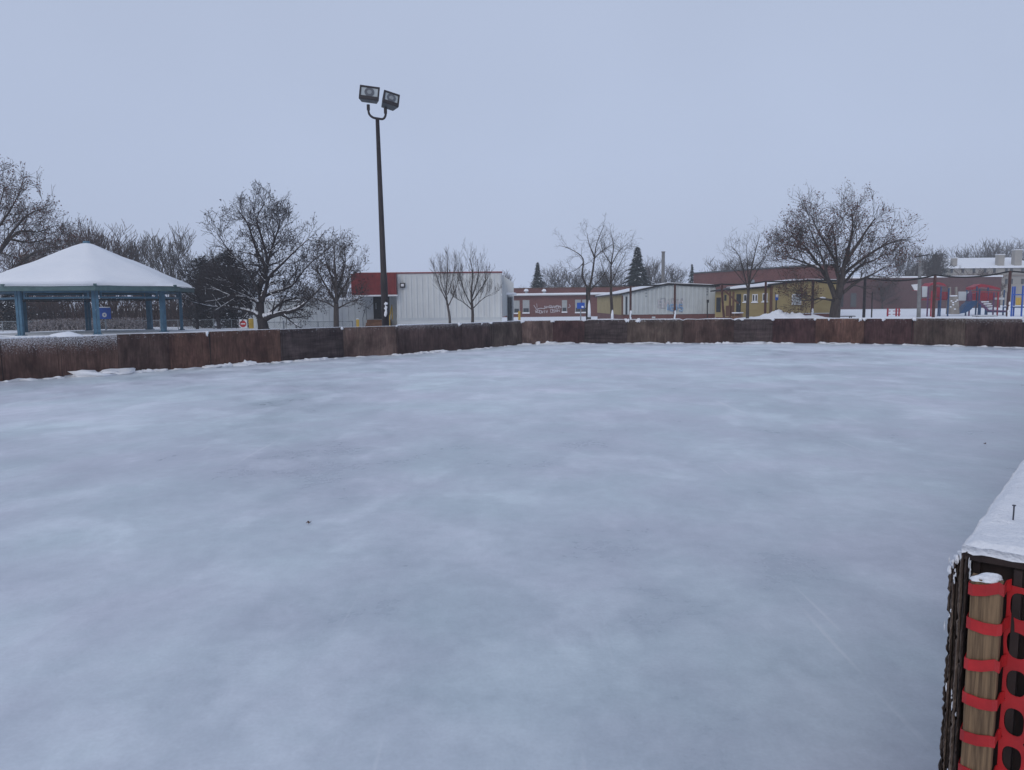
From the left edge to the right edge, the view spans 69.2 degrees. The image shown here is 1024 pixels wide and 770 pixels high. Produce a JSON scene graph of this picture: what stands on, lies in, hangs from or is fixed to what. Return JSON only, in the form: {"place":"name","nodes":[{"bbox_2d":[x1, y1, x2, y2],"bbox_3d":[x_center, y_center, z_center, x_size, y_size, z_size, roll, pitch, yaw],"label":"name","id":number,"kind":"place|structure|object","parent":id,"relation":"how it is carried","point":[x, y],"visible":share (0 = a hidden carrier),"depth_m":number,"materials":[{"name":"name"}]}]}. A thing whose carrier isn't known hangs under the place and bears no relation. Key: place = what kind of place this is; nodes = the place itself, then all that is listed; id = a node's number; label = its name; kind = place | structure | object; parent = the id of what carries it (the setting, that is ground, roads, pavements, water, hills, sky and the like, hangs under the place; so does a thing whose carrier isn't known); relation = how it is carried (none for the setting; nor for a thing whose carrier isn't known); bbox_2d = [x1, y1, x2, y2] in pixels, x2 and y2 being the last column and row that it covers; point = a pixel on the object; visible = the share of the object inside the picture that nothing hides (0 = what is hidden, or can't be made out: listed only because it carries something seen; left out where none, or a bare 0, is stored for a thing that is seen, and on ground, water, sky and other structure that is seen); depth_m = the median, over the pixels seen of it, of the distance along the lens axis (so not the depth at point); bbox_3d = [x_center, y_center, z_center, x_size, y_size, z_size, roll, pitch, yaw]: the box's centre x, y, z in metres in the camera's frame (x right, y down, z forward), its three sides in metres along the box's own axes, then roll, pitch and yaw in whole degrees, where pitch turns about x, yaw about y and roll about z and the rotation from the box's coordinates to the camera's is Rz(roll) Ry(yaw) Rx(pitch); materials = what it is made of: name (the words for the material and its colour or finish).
{"place":"outdoors","nodes":[
{"label":"outdoors","id":0,"kind":"place"},
{"bbox_2d":[100,317,156,328],"bbox_3d":[-30.777,-4.994,59.935,4.438,1.039,2.582,-1,6,0],"label":"hedge","id":1,"kind":"object","parent":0,"point":[125,324],"visible":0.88,"depth_m":59.42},
{"bbox_2d":[0,344,1023,769],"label":"ice","id":2,"kind":"structure","parent":0,"point":[642,556],"depth_m":4.93,"materials":[{"name":"ice"}]},
{"bbox_2d":[0,317,1023,380],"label":"rink boards","id":3,"kind":"object","parent":2,"relation":"on","point":[38,357],"visible":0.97,"depth_m":25.80,"materials":[{"name":"wood"}]},
{"bbox_2d":[2,341,1023,381],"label":"snow drift","id":4,"kind":"object","parent":2,"relation":"on","point":[95,373],"visible":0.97,"depth_m":22.80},
{"bbox_2d":[938,460,1023,769],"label":"rink board end","id":5,"kind":"object","parent":2,"relation":"on","point":[994,542],"visible":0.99,"depth_m":1.99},
{"bbox_2d":[958,579,1023,769],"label":"safety netting","id":6,"kind":"object","parent":5,"relation":"attached to","point":[1007,662],"visible":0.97,"depth_m":1.90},
{"bbox_2d":[960,572,1003,769],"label":"wooden stake","id":7,"kind":"object","parent":2,"relation":"on","point":[989,610],"visible":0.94,"depth_m":1.90,"materials":[{"name":"brown wood"}]},
{"bbox_2d":[0,305,1023,381],"bbox_3d":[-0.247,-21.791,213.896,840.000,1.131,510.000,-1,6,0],"label":"snow ground","id":8,"kind":"structure","parent":0,"point":[904,313],"depth_m":79.64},
{"bbox_2d":[0,295,37,329],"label":"trees","id":9,"kind":"object","parent":8,"relation":"on","point":[5,315],"visible":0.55,"depth_m":65.13,"materials":[{"name":"green plant"}]},
{"bbox_2d":[0,320,38,330],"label":"chain link fence","id":10,"kind":"object","parent":8,"relation":"on","point":[10,324],"visible":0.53,"depth_m":61.77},
{"bbox_2d":[0,225,71,310],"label":"bare tree","id":11,"kind":"object","parent":8,"relation":"on","point":[6,259],"visible":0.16,"depth_m":80.46,"materials":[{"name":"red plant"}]},
{"bbox_2d":[0,158,88,310],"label":"bare tree","id":12,"kind":"object","parent":8,"relation":"on","point":[24,224],"visible":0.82,"depth_m":46.90,"materials":[{"name":"brown plant"}]},
{"bbox_2d":[11,317,96,331],"bbox_3d":[-35.259,-4.694,57.872,6.321,1.129,2.274,-1,6,0],"label":"hedge","id":13,"kind":"object","parent":8,"relation":"on","point":[63,324],"visible":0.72,"depth_m":57.37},
{"bbox_2d":[10,220,102,310],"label":"bare tree","id":14,"kind":"object","parent":8,"relation":"on","point":[41,255],"visible":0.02,"depth_m":85.49,"materials":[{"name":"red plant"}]},
{"bbox_2d":[14,295,107,327],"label":"hedge","id":15,"kind":"object","parent":8,"relation":"on","point":[67,311],"visible":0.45,"depth_m":69.29,"materials":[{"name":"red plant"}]},
{"bbox_2d":[52,216,116,311],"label":"bare tree","id":16,"kind":"object","parent":8,"relation":"on","point":[88,231],"visible":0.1,"depth_m":85.02,"materials":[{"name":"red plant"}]},
{"bbox_2d":[0,241,194,336],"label":"gazebo","id":17,"kind":"object","parent":8,"relation":"on","point":[85,270],"visible":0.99,"depth_m":39.90,"materials":[{"name":"blue paint"}]},
{"bbox_2d":[66,220,141,318],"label":"bare tree","id":18,"kind":"object","parent":8,"relation":"on","point":[118,247],"visible":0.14,"depth_m":82.17,"materials":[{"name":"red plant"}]},
{"bbox_2d":[99,307,110,329],"bbox_3d":[-26.723,-4.330,48.741,0.845,1.582,0.185,-1,6,0],"label":"park sign","id":19,"kind":"object","parent":8,"relation":"on","point":[105,313],"visible":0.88,"depth_m":48.63,"materials":[{"name":"blue plastic"}]},
{"bbox_2d":[107,231,168,303],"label":"bare tree","id":20,"kind":"object","parent":8,"relation":"on","point":[136,252],"visible":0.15,"depth_m":88.37,"materials":[{"name":"brown plant"}]},
{"bbox_2d":[117,303,193,319],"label":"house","id":21,"kind":"structure","parent":8,"relation":"on","point":[142,311],"depth_m":83.58,"materials":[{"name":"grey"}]},
{"bbox_2d":[99,293,213,326],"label":"hedge","id":22,"kind":"object","parent":8,"relation":"on","point":[120,311],"visible":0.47,"depth_m":71.30,"materials":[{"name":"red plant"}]},
{"bbox_2d":[132,221,196,317],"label":"bare tree","id":23,"kind":"object","parent":8,"relation":"on","point":[164,261],"visible":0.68,"depth_m":77.96,"materials":[{"name":"brown plant"}]},
{"bbox_2d":[101,318,247,328],"bbox_3d":[-27.604,-4.865,59.789,12.967,0.913,0.099,-1,6,0],"label":"chain link fence","id":24,"kind":"object","parent":8,"relation":"on","point":[213,319],"visible":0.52,"depth_m":59.79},
{"bbox_2d":[168,253,225,328],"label":"bare tree","id":25,"kind":"object","parent":8,"relation":"on","point":[195,316],"visible":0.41,"depth_m":59.16,"materials":[{"name":"brown plant"}]},
{"bbox_2d":[180,255,227,327],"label":"evergreen tree","id":26,"kind":"object","parent":8,"relation":"on","point":[203,323],"visible":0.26,"depth_m":64.80,"materials":[{"name":"green plant"}]},
{"bbox_2d":[173,240,235,297],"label":"bare tree","id":27,"kind":"object","parent":8,"relation":"on","point":[184,259],"visible":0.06,"depth_m":90.94,"materials":[{"name":"brown plant"}]},
{"bbox_2d":[188,254,254,328],"bbox_3d":[-22.776,-7.264,58.027,4.329,6.064,3.694,-6,8,-41],"label":"bare tree","id":28,"kind":"object","parent":8,"relation":"on","point":[217,319],"visible":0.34,"depth_m":57.66,"materials":[{"name":"brown plant"}]},
{"bbox_2d":[199,251,253,327],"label":"evergreen tree","id":29,"kind":"object","parent":8,"relation":"on","point":[228,316],"visible":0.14,"depth_m":62.93,"materials":[{"name":"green plant"}]},
{"bbox_2d":[222,256,261,321],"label":"bare tree","id":30,"kind":"object","parent":8,"relation":"on","point":[244,313],"visible":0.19,"depth_m":58.48,"materials":[{"name":"brown plant"}]},
{"bbox_2d":[239,319,247,327],"bbox_3d":[-20.177,-4.532,55.766,0.612,0.802,0.187,-1,6,0],"label":"no entry sign","id":31,"kind":"object","parent":8,"relation":"on","point":[244,323],"visible":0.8,"depth_m":55.67,"materials":[{"name":"metal"}]},
{"bbox_2d":[233,270,263,325],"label":"evergreen tree","id":32,"kind":"object","parent":8,"relation":"on","point":[251,291],"visible":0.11,"depth_m":61.25,"materials":[{"name":"green plant"}]},
{"bbox_2d":[248,318,253,328],"bbox_3d":[-18.206,-4.294,51.815,0.328,0.816,0.330,0,6,10],"label":"bollard","id":33,"kind":"object","parent":8,"relation":"on","point":[251,322],"visible":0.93,"depth_m":51.68,"materials":[{"name":"yellow paint"}]},
{"bbox_2d":[157,181,346,328],"bbox_3d":[-15.683,-7.300,44.533,12.290,9.282,4.934,1,6,15],"label":"bare tree","id":34,"kind":"object","parent":8,"relation":"on","point":[260,315],"visible":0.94,"depth_m":44.28,"materials":[{"name":"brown plant"}]},
{"bbox_2d":[253,297,360,328],"bbox_3d":[-12.835,-5.420,56.963,9.274,2.394,10.220,1,6,19],"label":"pale annex","id":35,"kind":"object","parent":8,"relation":"on","point":[349,313],"visible":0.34,"depth_m":51.92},
{"bbox_2d":[268,321,352,328],"bbox_3d":[-13.595,-3.934,49.849,5.844,0.810,0.099,-1,6,0],"label":"chain link fence","id":36,"kind":"object","parent":8,"relation":"on","point":[314,322],"visible":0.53,"depth_m":49.82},
{"bbox_2d":[292,226,376,326],"bbox_3d":[-9.781,-5.719,41.401,3.978,6.078,3.835,-6,8,-41],"label":"bare tree","id":37,"kind":"object","parent":8,"relation":"on","point":[335,284],"visible":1,"depth_m":41.11,"materials":[{"name":"brown plant"}]},
{"bbox_2d":[324,264,350,297],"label":"bare tree","id":38,"kind":"object","parent":8,"relation":"on","point":[348,285],"visible":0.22,"depth_m":64.82,"materials":[{"name":"brown plant"}]},
{"bbox_2d":[359,85,399,325],"bbox_3d":[-4.668,-6.132,26.967,1.429,9.139,0.748,-1,6,0],"label":"floodlight pole","id":39,"kind":"object","parent":8,"relation":"on","point":[370,94],"visible":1,"depth_m":26.75,"materials":[{"name":"metal"}]},
{"bbox_2d":[350,271,520,326],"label":"white building","id":40,"kind":"structure","parent":8,"relation":"on","point":[416,298],"depth_m":47.82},
{"bbox_2d":[373,297,389,318],"bbox_3d":[-8.651,-5.240,49.198,1.042,1.700,0.120,-1,6,-3],"label":"door","id":41,"kind":"structure","parent":40,"relation":"in","point":[377,310],"depth_m":49.20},
{"bbox_2d":[508,298,511,320],"bbox_3d":[-0.163,-5.396,53.971,0.300,1.900,0.070,0,6,2],"label":"porch window","id":42,"kind":"structure","parent":40,"relation":"in","point":[509,299],"depth_m":53.93,"materials":[{"name":"glass"}]},
{"bbox_2d":[429,248,466,322],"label":"bare tree","id":43,"kind":"object","parent":8,"relation":"on","point":[446,282],"visible":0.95,"depth_m":37.80,"materials":[{"name":"brown plant"}]},
{"bbox_2d":[446,240,501,322],"bbox_3d":[-1.882,-4.923,37.764,3.056,5.088,1.341,-3,7,-22],"label":"bare tree","id":44,"kind":"object","parent":8,"relation":"on","point":[471,289],"visible":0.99,"depth_m":37.67,"materials":[{"name":"brown plant"}]},
{"bbox_2d":[501,269,514,285],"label":"bare tree","id":45,"kind":"object","parent":8,"relation":"on","point":[509,277],"visible":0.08,"depth_m":118.29,"materials":[{"name":"grey plant"}]},
{"bbox_2d":[529,262,546,287],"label":"spruce","id":46,"kind":"object","parent":8,"relation":"on","point":[536,279],"visible":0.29,"depth_m":136.25,"materials":[{"name":"green plant"}]},
{"bbox_2d":[531,263,573,287],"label":"bare tree","id":47,"kind":"object","parent":8,"relation":"on","point":[551,279],"visible":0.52,"depth_m":136.71,"materials":[{"name":"grey plant"}]},
{"bbox_2d":[558,268,592,286],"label":"bare tree","id":48,"kind":"object","parent":8,"relation":"on","point":[577,282],"visible":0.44,"depth_m":139.73,"materials":[{"name":"grey plant"}]},
{"bbox_2d":[577,303,584,319],"bbox_3d":[5.529,-5.660,59.682,0.621,1.908,0.221,-1,6,0],"label":"park sign","id":49,"kind":"object","parent":8,"relation":"on","point":[580,306],"visible":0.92,"depth_m":59.55,"materials":[{"name":"blue plastic"}]},
{"bbox_2d":[553,215,624,318],"bbox_3d":[5.077,-7.750,49.928,4.903,7.928,3.754,-1,6,0],"label":"bare tree","id":50,"kind":"object","parent":8,"relation":"on","point":[589,288],"visible":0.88,"depth_m":49.50,"materials":[{"name":"brown plant"}]},
{"bbox_2d":[585,270,618,286],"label":"bare tree","id":51,"kind":"object","parent":8,"relation":"on","point":[597,279],"visible":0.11,"depth_m":136.00,"materials":[{"name":"grey plant"}]},
{"bbox_2d":[596,265,628,286],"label":"bare tree","id":52,"kind":"object","parent":8,"relation":"on","point":[604,280],"visible":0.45,"depth_m":134.69,"materials":[{"name":"grey plant"}]},
{"bbox_2d":[588,224,643,318],"bbox_3d":[6.449,-6.781,46.427,3.617,6.795,2.420,-1,6,0],"label":"bare tree","id":53,"kind":"object","parent":8,"relation":"on","point":[610,285],"visible":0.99,"depth_m":46.48,"materials":[{"name":"brown plant"}]},
{"bbox_2d":[629,286,631,319],"bbox_3d":[8.738,-5.760,54.685,0.174,3.077,0.216,-1,6,0],"label":"net pole","id":54,"kind":"object","parent":8,"relation":"on","point":[630,305],"visible":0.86,"depth_m":54.64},
{"bbox_2d":[591,271,1023,286],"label":"cable","id":55,"kind":"object","parent":54,"relation":"attached to","point":[821,281],"visible":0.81,"depth_m":51.30,"materials":[{"name":"black rubber"}]},
{"bbox_2d":[621,246,653,286],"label":"spruce","id":56,"kind":"object","parent":8,"relation":"on","point":[637,274],"visible":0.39,"depth_m":117.94,"materials":[{"name":"green plant"}]},
{"bbox_2d":[595,282,719,319],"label":"portable classroom","id":57,"kind":"structure","parent":8,"relation":"on","point":[652,302],"depth_m":61.62,"materials":[{"name":"grey"}]},
{"bbox_2d":[624,297,627,314],"bbox_3d":[9.455,-6.587,61.630,0.277,1.483,0.060,-1,6,0],"label":"window","id":58,"kind":"structure","parent":57,"relation":"in","point":[626,298],"depth_m":61.59,"materials":[{"name":"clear glass"}]},
{"bbox_2d":[644,255,670,284],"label":"bare tree","id":59,"kind":"object","parent":8,"relation":"on","point":[649,271],"visible":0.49,"depth_m":138.20,"materials":[{"name":"grey plant"}]},
{"bbox_2d":[661,251,664,282],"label":"chimney post","id":60,"kind":"object","parent":8,"relation":"on","point":[663,269],"visible":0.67,"depth_m":110.62,"materials":[{"name":"metal"}]},
{"bbox_2d":[647,261,688,283],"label":"bare tree","id":61,"kind":"object","parent":8,"relation":"on","point":[675,279],"visible":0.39,"depth_m":138.61,"materials":[{"name":"grey plant"}]},
{"bbox_2d":[504,264,836,316],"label":"brick school","id":62,"kind":"object","parent":8,"relation":"on","point":[548,302],"visible":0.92,"depth_m":101.99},
{"bbox_2d":[514,300,519,313],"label":"window","id":63,"kind":"structure","parent":62,"relation":"in","point":[517,302],"depth_m":102.92,"materials":[{"name":"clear glass"}]},
{"bbox_2d":[522,300,529,313],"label":"window","id":64,"kind":"structure","parent":62,"relation":"in","point":[525,302],"depth_m":102.77,"materials":[{"name":"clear glass"}]},
{"bbox_2d":[562,300,566,312],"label":"window","id":65,"kind":"structure","parent":62,"relation":"in","point":[564,302],"depth_m":102.22,"materials":[{"name":"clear glass"}]},
{"bbox_2d":[575,300,585,312],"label":"window","id":66,"kind":"structure","parent":62,"relation":"in","point":[576,301],"depth_m":102.00,"materials":[{"name":"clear glass"}]},
{"bbox_2d":[673,285,675,317],"bbox_3d":[11.999,-5.821,54.684,0.181,3.129,0.214,-1,6,0],"label":"net pole","id":67,"kind":"object","parent":8,"relation":"on","point":[674,314],"visible":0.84,"depth_m":54.61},
{"bbox_2d":[687,264,694,282],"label":"spruce","id":68,"kind":"object","parent":8,"relation":"on","point":[691,275],"visible":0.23,"depth_m":128.53,"materials":[{"name":"green plant"}]},
{"bbox_2d":[699,257,746,271],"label":"bare tree","id":69,"kind":"object","parent":8,"relation":"on","point":[727,267],"visible":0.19,"depth_m":128.51,"materials":[{"name":"grey plant"}]},
{"bbox_2d":[721,284,724,317],"bbox_3d":[15.303,-5.736,53.713,0.438,3.072,0.168,-1,6,0],"label":"net pole","id":70,"kind":"object","parent":8,"relation":"on","point":[722,303],"visible":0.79,"depth_m":53.62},
{"bbox_2d":[722,250,759,269],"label":"bare tree","id":71,"kind":"object","parent":8,"relation":"on","point":[745,264],"visible":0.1,"depth_m":129.61,"materials":[{"name":"grey plant"}]},
{"bbox_2d":[716,217,781,318],"bbox_3d":[14.392,-6.871,45.489,4.291,7.029,2.862,-1,6,0],"label":"bare tree","id":72,"kind":"object","parent":8,"relation":"on","point":[748,277],"visible":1,"depth_m":45.56,"materials":[{"name":"brown plant"}]},
{"bbox_2d":[764,282,766,313],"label":"net pole","id":73,"kind":"object","parent":8,"relation":"on","point":[765,296],"visible":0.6,"depth_m":52.63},
{"bbox_2d":[746,255,788,267],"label":"bare tree","id":74,"kind":"object","parent":8,"relation":"on","point":[762,264],"visible":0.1,"depth_m":131.28,"materials":[{"name":"grey plant"}]},
{"bbox_2d":[726,279,836,316],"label":"portable classroom","id":75,"kind":"structure","parent":8,"relation":"on","point":[821,307],"depth_m":56.65,"materials":[{"name":"yellow"}]},
{"bbox_2d":[710,279,793,318],"bbox_3d":[18.831,-6.657,59.343,5.018,3.631,8.023,5,9,44],"label":"yellow annex","id":76,"kind":"object","parent":75,"relation":"attached to","point":[734,303],"visible":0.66,"depth_m":58.12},
{"bbox_2d":[716,297,720,311],"bbox_3d":[16.695,-6.486,60.022,0.365,1.170,0.070,5,9,44],"label":"side door","id":77,"kind":"structure","parent":76,"relation":"in","point":[718,300],"depth_m":59.98,"materials":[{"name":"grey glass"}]},
{"bbox_2d":[736,294,740,311],"bbox_3d":[17.927,-6.419,58.784,0.364,1.550,0.120,5,9,44],"label":"door","id":78,"kind":"structure","parent":76,"relation":"in","point":[738,296],"depth_m":58.76,"materials":[{"name":"grey glass"}]},
{"bbox_2d":[751,294,757,302],"bbox_3d":[18.894,-6.735,57.781,0.538,0.681,0.140,5,9,44],"label":"window","id":79,"kind":"structure","parent":76,"relation":"in","point":[754,296],"depth_m":57.78,"materials":[{"name":"glass"}]},
{"bbox_2d":[792,294,800,304],"bbox_3d":[21.701,-6.525,56.624,0.708,0.817,0.058,-1,6,0],"label":"window","id":80,"kind":"structure","parent":75,"relation":"in","point":[796,297],"depth_m":56.60,"materials":[{"name":"glass"}]},
{"bbox_2d":[734,309,828,319],"bbox_3d":[17.546,-4.186,46.842,7.600,1.176,2.600,-1,6,0],"label":"snow pile","id":81,"kind":"object","parent":8,"relation":"on","point":[778,313],"visible":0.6,"depth_m":46.32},
{"bbox_2d":[811,280,814,314],"bbox_3d":[20.932,-5.683,51.693,0.191,3.186,0.242,-1,6,0],"label":"net pole","id":82,"kind":"object","parent":8,"relation":"on","point":[812,310],"visible":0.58,"depth_m":51.65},
{"bbox_2d":[755,177,926,317],"bbox_3d":[20.908,-8.448,47.614,11.171,9.631,7.383,-1,6,0],"label":"bare tree","id":83,"kind":"object","parent":8,"relation":"on","point":[838,293],"visible":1,"depth_m":46.82,"materials":[{"name":"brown plant"}]},
{"bbox_2d":[862,278,866,317],"bbox_3d":[24.067,-5.669,50.714,0.191,3.307,0.200,-1,6,0],"label":"net pole","id":84,"kind":"object","parent":8,"relation":"on","point":[864,303],"visible":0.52,"depth_m":50.64,"materials":[{"name":"metal"}]},
{"bbox_2d":[871,292,872,317],"bbox_3d":[27.982,-5.988,57.725,0.102,2.535,0.102,3,7,32],"label":"steel post","id":85,"kind":"object","parent":8,"relation":"on","point":[871,304],"visible":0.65,"depth_m":57.68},
{"bbox_2d":[867,269,908,308],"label":"bare tree","id":86,"kind":"object","parent":8,"relation":"on","point":[881,290],"visible":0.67,"depth_m":102.36,"materials":[{"name":"brown plant"}]},
{"bbox_2d":[891,246,923,275],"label":"bare tree","id":87,"kind":"object","parent":8,"relation":"on","point":[902,267],"visible":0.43,"depth_m":116.62,"materials":[{"name":"brown plant"}]},
{"bbox_2d":[914,253,928,317],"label":"utility pole","id":88,"kind":"object","parent":8,"relation":"on","point":[920,255],"visible":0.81,"depth_m":65.39,"materials":[{"name":"concrete"}]},
{"bbox_2d":[841,275,1002,308],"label":"maroon brick wing","id":89,"kind":"structure","parent":8,"relation":"on","point":[852,297],"depth_m":103.27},
{"bbox_2d":[850,293,856,306],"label":"door","id":90,"kind":"structure","parent":89,"relation":"in","point":[853,295],"depth_m":103.35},
{"bbox_2d":[907,245,950,275],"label":"bare tree","id":91,"kind":"object","parent":8,"relation":"on","point":[933,269],"visible":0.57,"depth_m":113.32,"materials":[{"name":"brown plant"}]},
{"bbox_2d":[932,275,936,316],"bbox_3d":[28.260,-5.644,49.716,0.191,3.387,0.200,-1,6,0],"label":"net pole","id":92,"kind":"object","parent":8,"relation":"on","point":[934,296],"visible":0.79,"depth_m":49.62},
{"bbox_2d":[922,252,955,275],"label":"evergreen tree","id":93,"kind":"object","parent":8,"relation":"on","point":[948,271],"visible":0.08,"depth_m":122.67,"materials":[{"name":"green plant"}]},
{"bbox_2d":[902,249,1023,304],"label":"apartment block","id":94,"kind":"structure","parent":8,"relation":"on","point":[1003,263],"depth_m":148.81,"materials":[{"name":"white concrete"}]},
{"bbox_2d":[944,245,981,257],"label":"bare tree","id":95,"kind":"object","parent":8,"relation":"on","point":[958,254],"visible":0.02,"depth_m":171.96,"materials":[{"name":"brown plant"}]},
{"bbox_2d":[921,282,1006,316],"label":"play structure","id":96,"kind":"object","parent":8,"relation":"on","point":[972,299],"visible":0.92,"depth_m":77.47,"materials":[{"name":"blue metal"}]},
{"bbox_2d":[952,267,997,275],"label":"bare tree","id":97,"kind":"object","parent":8,"relation":"on","point":[971,274],"visible":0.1,"depth_m":107.48,"materials":[{"name":"grey plant"}]},
{"bbox_2d":[952,241,1010,257],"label":"bare tree","id":98,"kind":"object","parent":8,"relation":"on","point":[967,254],"visible":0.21,"depth_m":170.74,"materials":[{"name":"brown plant"}]},
{"bbox_2d":[977,272,1012,295],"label":"bare tree","id":99,"kind":"object","parent":8,"relation":"on","point":[1002,284],"visible":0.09,"depth_m":104.45,"materials":[{"name":"brown plant"}]},
{"bbox_2d":[981,238,1013,257],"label":"bare tree","id":100,"kind":"object","parent":8,"relation":"on","point":[993,251],"visible":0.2,"depth_m":168.24,"materials":[{"name":"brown plant"}]},
{"bbox_2d":[1006,271,1011,315],"bbox_3d":[32.595,-5.647,48.694,0.196,3.592,0.242,-1,6,0],"label":"net pole","id":101,"kind":"object","parent":8,"relation":"on","point":[1008,295],"visible":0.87,"depth_m":48.62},
{"bbox_2d":[995,238,1023,260],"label":"bare tree","id":102,"kind":"object","parent":8,"relation":"on","point":[1017,246],"visible":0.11,"depth_m":167.96,"materials":[{"name":"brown plant"}]},
{"bbox_2d":[1003,286,1023,315],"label":"play structure","id":103,"kind":"object","parent":8,"relation":"on","point":[1019,301],"visible":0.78,"depth_m":73.60,"materials":[{"name":"blue plastic"}]},
{"bbox_2d":[0,0,1023,308],"label":"sky","id":104,"kind":"structure","parent":0,"point":[682,124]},
{"bbox_2d":[893,308,900,315],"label":"bike rack","id":105,"kind":"object","parent":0,"point":[896,314],"visible":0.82,"depth_m":79.65,"materials":[{"name":"red metal"}]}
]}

